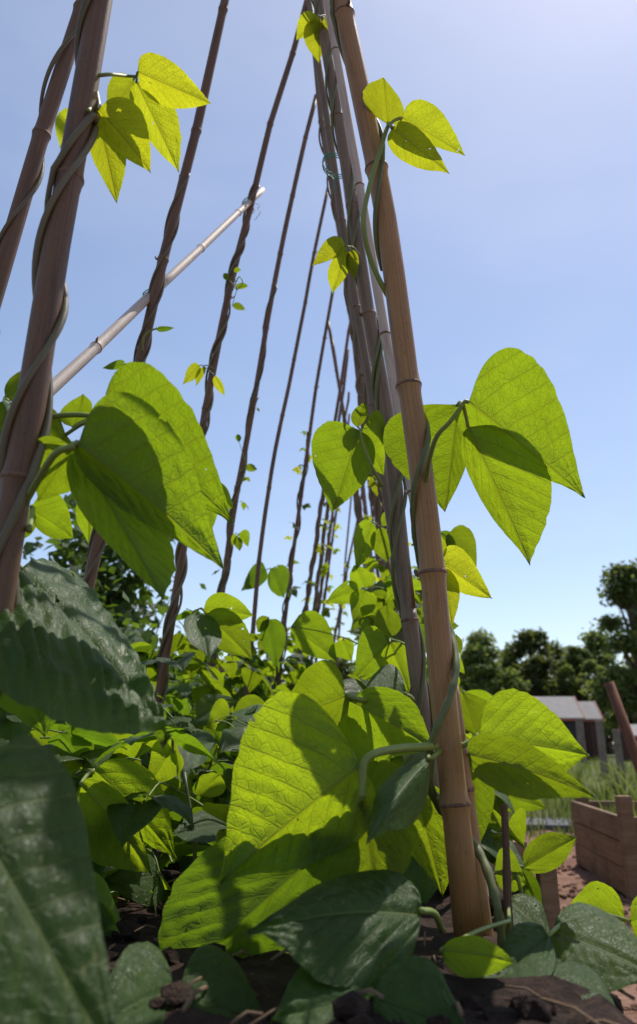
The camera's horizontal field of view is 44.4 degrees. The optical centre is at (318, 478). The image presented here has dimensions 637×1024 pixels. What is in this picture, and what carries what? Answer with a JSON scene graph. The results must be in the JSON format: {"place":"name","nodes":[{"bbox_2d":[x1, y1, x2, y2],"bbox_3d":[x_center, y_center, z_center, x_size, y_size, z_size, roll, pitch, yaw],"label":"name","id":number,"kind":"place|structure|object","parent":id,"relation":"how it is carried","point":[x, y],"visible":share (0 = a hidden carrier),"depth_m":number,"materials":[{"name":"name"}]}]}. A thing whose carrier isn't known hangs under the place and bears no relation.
{"place":"outdoors","nodes":[
{"label":"outdoors","id":0,"kind":"place"},
{"bbox_2d":[0,0,636,743],"label":"sky","id":1,"kind":"structure","parent":0,"point":[527,243],"materials":[{"name":"blue"}]},
{"bbox_2d":[103,747,636,1023],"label":"ground","id":2,"kind":"structure","parent":0,"point":[268,980],"depth_m":0.50,"materials":[{"name":"soil"}]},
{"bbox_2d":[0,0,80,308],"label":"bamboo cane","id":3,"kind":"object","parent":2,"relation":"on","point":[36,151],"visible":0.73,"depth_m":0.91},
{"bbox_2d":[0,29,75,241],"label":"bean plant","id":4,"kind":"object","parent":3,"relation":"attached to","point":[43,88],"visible":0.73,"depth_m":0.94,"materials":[{"name":"plant"}]},
{"bbox_2d":[0,0,112,613],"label":"bamboo cane","id":5,"kind":"object","parent":2,"relation":"on","point":[26,430],"visible":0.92,"depth_m":0.58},
{"bbox_2d":[0,707,126,774],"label":"bean seedling","id":6,"kind":"object","parent":2,"relation":"on","point":[62,745],"visible":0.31,"depth_m":0.80,"materials":[{"name":"green plant"}]},
{"bbox_2d":[22,517,139,633],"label":"leafy shrub","id":7,"kind":"object","parent":2,"relation":"on","point":[77,556],"visible":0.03,"depth_m":3.01,"materials":[{"name":"green plant"}]},
{"bbox_2d":[93,871,123,941],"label":"bean seedling","id":8,"kind":"object","parent":2,"relation":"on","point":[109,915],"visible":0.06,"depth_m":0.61,"materials":[{"name":"green plant"}]},
{"bbox_2d":[48,492,175,635],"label":"leafy shrub","id":9,"kind":"object","parent":2,"relation":"on","point":[130,586],"visible":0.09,"depth_m":3.25,"materials":[{"name":"green plant"}]},
{"bbox_2d":[0,0,233,697],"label":"bean plant","id":10,"kind":"object","parent":2,"relation":"on","point":[134,476],"visible":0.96,"depth_m":0.56,"materials":[{"name":"green plant"}]},
{"bbox_2d":[0,558,259,1023],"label":"bean plant","id":11,"kind":"object","parent":2,"relation":"on","point":[71,658],"visible":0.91,"depth_m":0.43,"materials":[{"name":"green plant"}]},
{"bbox_2d":[60,539,206,649],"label":"leafy shrub","id":12,"kind":"object","parent":2,"relation":"on","point":[153,607],"visible":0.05,"depth_m":3.76,"materials":[{"name":"green plant"}]},
{"bbox_2d":[60,173,216,855],"bbox_3d":[-0.326,0.037,1.028,0.334,1.131,0.335,-10,-21,27],"label":"bean plant","id":13,"kind":"object","parent":2,"relation":"on","point":[207,740],"visible":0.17,"depth_m":1.03,"materials":[{"name":"green plant"}]},
{"bbox_2d":[113,587,169,665],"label":"leafy shrub","id":14,"kind":"object","parent":2,"relation":"on","point":[146,636],"visible":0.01,"depth_m":2.05,"materials":[{"name":"green plant"}]},
{"bbox_2d":[61,704,238,912],"bbox_3d":[-0.138,0.349,0.768,0.310,0.278,0.278,-12,-22,32],"label":"bean seedling","id":15,"kind":"object","parent":2,"relation":"on","point":[133,816],"visible":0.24,"depth_m":0.73,"materials":[{"name":"green plant"}]},
{"bbox_2d":[83,0,228,588],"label":"bamboo cane","id":16,"kind":"object","parent":2,"relation":"on","point":[140,355],"visible":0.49,"depth_m":1.21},
{"bbox_2d":[53,187,264,395],"bbox_3d":[-0.241,-0.320,1.249,0.019,1.016,0.859,-5,-19,14],"label":"bamboo cane","id":17,"kind":"object","parent":16,"relation":"attached to","point":[75,366],"visible":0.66,"depth_m":1.10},
{"bbox_2d":[242,197,260,216],"bbox_3d":[-0.147,-0.585,1.704,0.043,0.061,0.027,-1,-19,4],"label":"twine tie","id":18,"kind":"object","parent":17,"relation":"attached to","point":[255,203],"visible":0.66,"depth_m":1.70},
{"bbox_2d":[130,630,223,716],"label":"leafy shrub","id":19,"kind":"object","parent":2,"relation":"on","point":[174,673],"visible":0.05,"depth_m":3.15,"materials":[{"name":"green plant"}]},
{"bbox_2d":[129,632,227,720],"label":"leafy shrub","id":20,"kind":"object","parent":2,"relation":"on","point":[176,689],"visible":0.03,"depth_m":2.46,"materials":[{"name":"green plant"}]},
{"bbox_2d":[131,182,259,842],"bbox_3d":[-0.188,-0.003,1.330,0.465,1.460,0.755,15,-24,-37],"label":"bean plant","id":21,"kind":"object","parent":2,"relation":"on","point":[189,659],"visible":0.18,"depth_m":1.40,"materials":[{"name":"green plant"}]},
{"bbox_2d":[129,704,262,871],"bbox_3d":[-0.186,0.442,1.078,0.344,0.259,0.330,-1,-19,4],"label":"bean seedling","id":22,"kind":"object","parent":2,"relation":"on","point":[231,738],"visible":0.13,"depth_m":1.09,"materials":[{"name":"green plant"}]},
{"bbox_2d":[150,285,276,775],"bbox_3d":[-0.188,0.134,1.704,0.490,1.481,0.870,11,-21,-29],"label":"bean plant","id":23,"kind":"object","parent":2,"relation":"on","point":[216,626],"visible":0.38,"depth_m":1.27,"materials":[{"name":"green plant"}]},
{"bbox_2d":[144,0,306,768],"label":"bamboo cane","id":24,"kind":"object","parent":2,"relation":"on","point":[166,650],"visible":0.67,"depth_m":1.60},
{"bbox_2d":[219,666,241,692],"bbox_3d":[-4.463,10.290,34.967,4.202,4.333,3.887,-1,-19,4],"label":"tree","id":25,"kind":"object","parent":2,"relation":"on","point":[221,669],"visible":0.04,"depth_m":35.16,"materials":[{"name":"green plant"}]},
{"bbox_2d":[189,633,290,784],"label":"bean plant","id":26,"kind":"object","parent":2,"relation":"on","point":[260,689],"visible":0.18,"depth_m":2.19,"materials":[{"name":"green plant"}]},
{"bbox_2d":[237,667,283,683],"bbox_3d":[-3.323,11.273,38.633,4.643,4.838,4.472,-1,-19,4],"label":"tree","id":27,"kind":"object","parent":2,"relation":"on","point":[271,678],"depth_m":38.63,"materials":[{"name":"green plant"}]},
{"bbox_2d":[205,94,316,686],"bbox_3d":[-0.139,-0.184,1.979,0.279,1.982,0.031,-1,-19,4],"label":"bamboo cane","id":28,"kind":"object","parent":2,"relation":"on","point":[230,532],"visible":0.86,"depth_m":2.03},
{"bbox_2d":[233,431,311,693],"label":"bean plant","id":29,"kind":"object","parent":2,"relation":"on","point":[274,635],"visible":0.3,"depth_m":2.37,"materials":[{"name":"green plant"}]},
{"bbox_2d":[243,186,329,696],"bbox_3d":[-0.094,-0.056,2.356,0.266,1.982,0.019,-2,-19,5],"label":"bamboo cane","id":30,"kind":"object","parent":2,"relation":"on","point":[261,541],"visible":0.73,"depth_m":2.37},
{"bbox_2d":[269,421,333,690],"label":"bean plant","id":31,"kind":"object","parent":2,"relation":"on","point":[287,678],"visible":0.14,"depth_m":2.99,"materials":[{"name":"green plant"}]},
{"bbox_2d":[276,290,333,685],"bbox_3d":[-0.043,0.073,2.734,0.252,1.981,0.028,-1,-19,4],"label":"bamboo cane","id":32,"kind":"object","parent":2,"relation":"on","point":[291,564],"visible":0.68,"depth_m":2.77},
{"bbox_2d":[281,500,330,683],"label":"bean plant","id":33,"kind":"object","parent":2,"relation":"on","point":[324,567],"visible":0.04,"depth_m":3.47,"materials":[{"name":"green plant"}]},
{"bbox_2d":[292,325,349,689],"bbox_3d":[-0.006,0.228,3.110,0.304,1.921,0.026,0,-19,1],"label":"bamboo cane","id":34,"kind":"object","parent":2,"relation":"on","point":[322,499],"visible":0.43,"depth_m":3.14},
{"bbox_2d":[310,507,341,662],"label":"bean plant","id":35,"kind":"object","parent":2,"relation":"on","point":[326,612],"visible":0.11,"depth_m":3.90,"materials":[{"name":"green plant"}]},
{"bbox_2d":[315,534,340,662],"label":"bean plant","id":36,"kind":"object","parent":2,"relation":"on","point":[336,550],"visible":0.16,"depth_m":4.42,"materials":[{"name":"green plant"}]},
{"bbox_2d":[308,349,349,658],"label":"bamboo cane","id":37,"kind":"object","parent":2,"relation":"on","point":[327,506],"visible":0.38,"depth_m":3.49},
{"bbox_2d":[310,392,349,660],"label":"bamboo cane","id":38,"kind":"object","parent":2,"relation":"on","point":[330,531],"visible":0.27,"depth_m":3.97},
{"bbox_2d":[315,413,350,661],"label":"bamboo cane","id":39,"kind":"object","parent":2,"relation":"on","point":[332,538],"visible":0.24,"depth_m":4.42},
{"bbox_2d":[333,564,349,666],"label":"bean plant","id":40,"kind":"object","parent":2,"relation":"on","point":[344,613],"visible":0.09,"depth_m":5.52,"materials":[{"name":"green plant"}]},
{"bbox_2d":[330,550,353,662],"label":"bean plant","id":41,"kind":"object","parent":2,"relation":"on","point":[343,607],"visible":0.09,"depth_m":4.89,"materials":[{"name":"green plant"}]},
{"bbox_2d":[335,496,351,665],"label":"bamboo cane","id":42,"kind":"object","parent":2,"relation":"on","point":[339,628],"visible":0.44,"depth_m":5.66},
{"bbox_2d":[329,483,364,660],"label":"bamboo cane","id":43,"kind":"object","parent":2,"relation":"on","point":[340,606],"visible":0.3,"depth_m":4.97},
{"bbox_2d":[331,657,367,680],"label":"tree","id":44,"kind":"object","parent":2,"relation":"on","point":[343,668],"visible":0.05,"depth_m":50.41,"materials":[{"name":"green plant"}]},
{"bbox_2d":[328,320,373,588],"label":"bamboo cane","id":45,"kind":"object","parent":2,"relation":"on","point":[338,384],"visible":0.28,"depth_m":3.25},
{"bbox_2d":[333,340,368,587],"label":"bamboo cane","id":46,"kind":"object","parent":2,"relation":"on","point":[358,520],"visible":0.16,"depth_m":3.49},
{"bbox_2d":[306,0,398,597],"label":"bamboo cane","id":47,"kind":"object","parent":2,"relation":"on","point":[361,336],"visible":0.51,"depth_m":1.28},
{"bbox_2d":[306,5,402,628],"bbox_3d":[0.087,-0.318,1.582,0.260,1.981,0.024,-1,-19,4],"label":"bamboo cane","id":48,"kind":"object","parent":2,"relation":"on","point":[323,134],"visible":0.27,"depth_m":1.69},
{"bbox_2d":[342,410,376,681],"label":"bean plant","id":49,"kind":"object","parent":2,"relation":"on","point":[364,518],"visible":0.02,"depth_m":3.07,"materials":[{"name":"green plant"}]},
{"bbox_2d":[343,280,382,574],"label":"bamboo cane","id":50,"kind":"object","parent":2,"relation":"on","point":[373,493],"visible":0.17,"depth_m":2.72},
{"bbox_2d":[351,497,374,674],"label":"bean plant","id":51,"kind":"object","parent":2,"relation":"on","point":[373,573],"depth_m":3.43,"materials":[{"name":"green plant"}]},
{"bbox_2d":[352,426,374,584],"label":"bamboo cane","id":52,"kind":"object","parent":2,"relation":"on","point":[363,501],"visible":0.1,"depth_m":4.62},
{"bbox_2d":[330,202,397,633],"bbox_3d":[0.153,-0.103,2.302,0.255,2.061,0.023,-1,-19,4],"label":"bamboo cane","id":53,"kind":"object","parent":2,"relation":"on","point":[379,506],"visible":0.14,"depth_m":2.35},
{"bbox_2d":[347,374,384,640],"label":"bean plant","id":54,"kind":"object","parent":2,"relation":"on","point":[356,632],"visible":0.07,"depth_m":2.62,"materials":[{"name":"green plant"}]},
{"bbox_2d":[357,395,379,577],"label":"bamboo cane","id":55,"kind":"object","parent":2,"relation":"on","point":[377,569],"visible":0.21,"depth_m":4.07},
{"bbox_2d":[363,486,374,572],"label":"bamboo cane","id":56,"kind":"object","parent":2,"relation":"on","point":[364,491],"visible":0.08,"depth_m":5.16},
{"bbox_2d":[106,845,636,1023],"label":"soil clods","id":57,"kind":"object","parent":2,"relation":"on","point":[352,1007],"visible":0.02,"depth_m":0.42,"materials":[{"name":"brown soil"}]},
{"bbox_2d":[108,872,636,1023],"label":"plant litter","id":58,"kind":"object","parent":2,"relation":"on","point":[457,1005],"visible":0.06,"depth_m":0.42,"materials":[{"name":"brown plant"}]},
{"bbox_2d":[368,487,376,575],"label":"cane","id":59,"kind":"object","parent":2,"relation":"on","point":[372,520],"visible":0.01,"depth_m":4.06,"materials":[{"name":"brown wood"}]},
{"bbox_2d":[313,0,438,787],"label":"bamboo cane","id":60,"kind":"object","parent":2,"relation":"on","point":[410,625],"visible":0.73,"depth_m":1.08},
{"bbox_2d":[322,152,341,188],"bbox_3d":[0.032,-0.496,1.278,0.053,0.064,0.042,-1,-19,4],"label":"twine tie","id":61,"kind":"object","parent":60,"relation":"attached to","point":[324,168],"visible":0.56,"depth_m":1.28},
{"bbox_2d":[343,187,410,693],"bbox_3d":[0.135,-0.217,1.940,0.204,1.992,0.030,3,-19,-9],"label":"bamboo cane","id":62,"kind":"object","parent":2,"relation":"on","point":[400,638],"visible":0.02,"depth_m":1.97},
{"bbox_2d":[158,0,596,988],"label":"bean plant","id":63,"kind":"object","parent":2,"relation":"on","point":[304,862],"visible":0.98,"depth_m":0.59,"materials":[{"name":"green plant"}]},
{"bbox_2d":[346,308,426,782],"bbox_3d":[0.267,0.225,2.183,0.451,1.621,0.426,-1,-19,4],"label":"bean plant","id":64,"kind":"object","parent":2,"relation":"on","point":[356,623],"visible":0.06,"depth_m":2.17,"materials":[{"name":"green plant"}]},
{"bbox_2d":[291,0,491,903],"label":"bean plant","id":65,"kind":"object","parent":2,"relation":"on","point":[371,714],"visible":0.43,"depth_m":1.01,"materials":[{"name":"green plant"}]},
{"bbox_2d":[323,0,488,895],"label":"bamboo cane","id":66,"kind":"object","parent":2,"relation":"on","point":[384,330],"visible":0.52,"depth_m":1.07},
{"bbox_2d":[334,0,482,937],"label":"bamboo cane","id":67,"kind":"object","parent":2,"relation":"on","point":[454,802],"visible":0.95,"depth_m":0.71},
{"bbox_2d":[338,230,491,738],"bbox_3d":[0.242,0.053,1.885,0.413,1.544,0.355,-15,-24,38],"label":"bean plant","id":68,"kind":"object","parent":2,"relation":"on","point":[372,562],"visible":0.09,"depth_m":1.79,"materials":[{"name":"green plant"}]},
{"bbox_2d":[290,126,546,905],"bbox_3d":[0.184,-0.031,1.499,0.372,1.590,0.398,7,-20,-20],"label":"bean plant","id":69,"kind":"object","parent":2,"relation":"on","point":[311,633],"visible":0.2,"depth_m":1.39,"materials":[{"name":"green plant"}]},
{"bbox_2d":[271,808,636,1023],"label":"bean plant","id":70,"kind":"object","parent":2,"relation":"on","point":[588,940],"visible":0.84,"depth_m":0.51,"materials":[{"name":"green plant"}]},
{"bbox_2d":[459,673,475,733],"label":"tree","id":71,"kind":"object","parent":2,"relation":"on","point":[462,685],"visible":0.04,"depth_m":52.65,"materials":[{"name":"green plant"}]},
{"bbox_2d":[456,685,493,934],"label":"bamboo cane","id":72,"kind":"object","parent":2,"relation":"on","point":[486,919],"visible":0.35,"depth_m":0.67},
{"bbox_2d":[459,626,532,733],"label":"tree","id":73,"kind":"object","parent":2,"relation":"on","point":[483,670],"visible":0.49,"depth_m":43.70,"materials":[{"name":"green plant"}]},
{"bbox_2d":[501,804,512,927],"bbox_3d":[0.150,0.326,0.618,0.009,0.127,0.008,-1,-19,4],"label":"bare stick","id":74,"kind":"object","parent":2,"relation":"on","point":[507,883],"visible":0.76,"depth_m":0.62,"materials":[{"name":"brown wood"}]},
{"bbox_2d":[495,650,526,681],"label":"tree","id":75,"kind":"object","parent":2,"relation":"on","point":[512,661],"visible":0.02,"depth_m":49.95,"materials":[{"name":"green plant"}]},
{"bbox_2d":[513,840,526,860],"bbox_3d":[0.346,0.684,1.397,0.032,0.078,0.126,0,-19,0],"label":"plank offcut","id":76,"kind":"object","parent":2,"relation":"on","point":[520,849],"visible":0.09,"depth_m":1.35,"materials":[{"name":"brown wood"}]},
{"bbox_2d":[497,626,569,696],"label":"tree","id":77,"kind":"object","parent":2,"relation":"on","point":[530,643],"visible":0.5,"depth_m":47.82,"materials":[{"name":"green plant"}]},
{"bbox_2d":[536,868,559,930],"bbox_3d":[0.370,0.806,1.214,0.030,0.394,0.022,1,-19,-3],"label":"wooden stake","id":78,"kind":"object","parent":2,"relation":"on","point":[548,883],"depth_m":1.25,"materials":[{"name":"brown wood"}]},
{"bbox_2d":[526,817,571,832],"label":"paving slab","id":79,"kind":"structure","parent":2,"relation":"on","point":[553,824],"depth_m":5.23,"materials":[{"name":"grey concrete"}]},
{"bbox_2d":[466,700,635,748],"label":"hedge","id":80,"kind":"object","parent":2,"relation":"on","point":[609,735],"visible":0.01,"depth_m":50.74,"materials":[{"name":"green plant"}]},
{"bbox_2d":[509,798,597,840],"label":"weeds","id":81,"kind":"object","parent":2,"relation":"on","point":[531,832],"visible":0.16,"depth_m":5.14,"materials":[{"name":"green plant"}]},
{"bbox_2d":[543,637,566,696],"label":"tree","id":82,"kind":"object","parent":2,"relation":"on","point":[558,650],"visible":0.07,"depth_m":51.49,"materials":[{"name":"green plant"}]},
{"bbox_2d":[534,696,584,740],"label":"garden shed","id":83,"kind":"structure","parent":2,"relation":"on","point":[567,711],"depth_m":27.60,"materials":[{"name":"grey"}]},
{"bbox_2d":[575,719,587,766],"bbox_3d":[6.902,6.963,20.474,0.182,1.289,0.194,-1,-19,4],"label":"fence post","id":84,"kind":"object","parent":2,"relation":"on","point":[580,732],"visible":0.51,"depth_m":20.47,"materials":[{"name":"grey wood"}]},
{"bbox_2d":[554,645,611,738],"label":"tree","id":85,"kind":"object","parent":2,"relation":"on","point":[572,669],"visible":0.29,"depth_m":45.07,"materials":[{"name":"green plant"}]},
{"bbox_2d":[567,758,601,798],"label":"leek clump","id":86,"kind":"object","parent":2,"relation":"on","point":[580,771],"visible":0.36,"depth_m":8.18,"materials":[{"name":"green plant"}]},
{"bbox_2d":[577,701,603,759],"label":"garden shed","id":87,"kind":"structure","parent":2,"relation":"on","point":[591,712],"depth_m":27.94,"materials":[{"name":"grey"}]},
{"bbox_2d":[589,725,598,758],"bbox_3d":[9.824,9.373,27.768,0.257,1.170,0.030,-1,-19,4],"label":"door","id":88,"kind":"structure","parent":87,"relation":"in","point":[593,734],"depth_m":27.77,"materials":[{"name":"wood"}]},
{"bbox_2d":[568,767,630,800],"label":"leek clump","id":89,"kind":"object","parent":2,"relation":"on","point":[604,792],"visible":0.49,"depth_m":6.80,"materials":[{"name":"green plant"}]},
{"bbox_2d":[595,720,609,779],"bbox_3d":[4.684,4.518,12.868,0.121,1.037,0.119,-1,-19,4],"label":"fence post","id":90,"kind":"object","parent":2,"relation":"on","point":[601,741],"visible":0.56,"depth_m":12.86,"materials":[{"name":"grey wood"}]},
{"bbox_2d":[571,795,636,899],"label":"raised bed","id":91,"kind":"object","parent":2,"relation":"on","point":[606,846],"visible":0.84,"depth_m":3.22,"materials":[{"name":"wood"}]},
{"bbox_2d":[596,795,636,815],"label":"bed greens","id":92,"kind":"object","parent":91,"relation":"on","point":[613,808],"visible":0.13,"depth_m":3.70,"materials":[{"name":"green plant"}]},
{"bbox_2d":[576,627,632,753],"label":"tree","id":93,"kind":"object","parent":2,"relation":"on","point":[593,641],"visible":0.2,"depth_m":47.16,"materials":[{"name":"green plant"}]},
{"bbox_2d":[577,760,636,800],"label":"leek clump","id":94,"kind":"object","parent":2,"relation":"on","point":[632,792],"visible":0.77,"depth_m":5.22,"materials":[{"name":"green plant"}]},
{"bbox_2d":[578,558,636,729],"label":"tree","id":95,"kind":"object","parent":2,"relation":"on","point":[620,590],"visible":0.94,"depth_m":38.15,"materials":[{"name":"green plant"}]},
{"bbox_2d":[581,753,636,799],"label":"leek clump","id":96,"kind":"object","parent":2,"relation":"on","point":[623,786],"visible":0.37,"depth_m":5.67,"materials":[{"name":"green plant"}]},
{"bbox_2d":[612,729,625,774],"bbox_3d":[5.689,5.223,14.778,0.132,0.916,0.141,-1,-19,4],"label":"fence post","id":97,"kind":"object","parent":2,"relation":"on","point":[618,750],"visible":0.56,"depth_m":14.76,"materials":[{"name":"grey wood"}]},
{"bbox_2d":[604,681,636,773],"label":"leaning post","id":98,"kind":"object","parent":2,"relation":"on","point":[622,718],"visible":1,"depth_m":2.87,"materials":[{"name":"brown wood"}]},
{"bbox_2d":[617,724,636,760],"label":"garden shed","id":99,"kind":"structure","parent":2,"relation":"on","point":[624,746],"depth_m":26.59,"materials":[{"name":"grey wood"}]},
{"bbox_2d":[508,756,636,823],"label":"grass","id":100,"kind":"structure","parent":0,"point":[562,802],"depth_m":6.75,"materials":[{"name":"green plant"}]}
]}

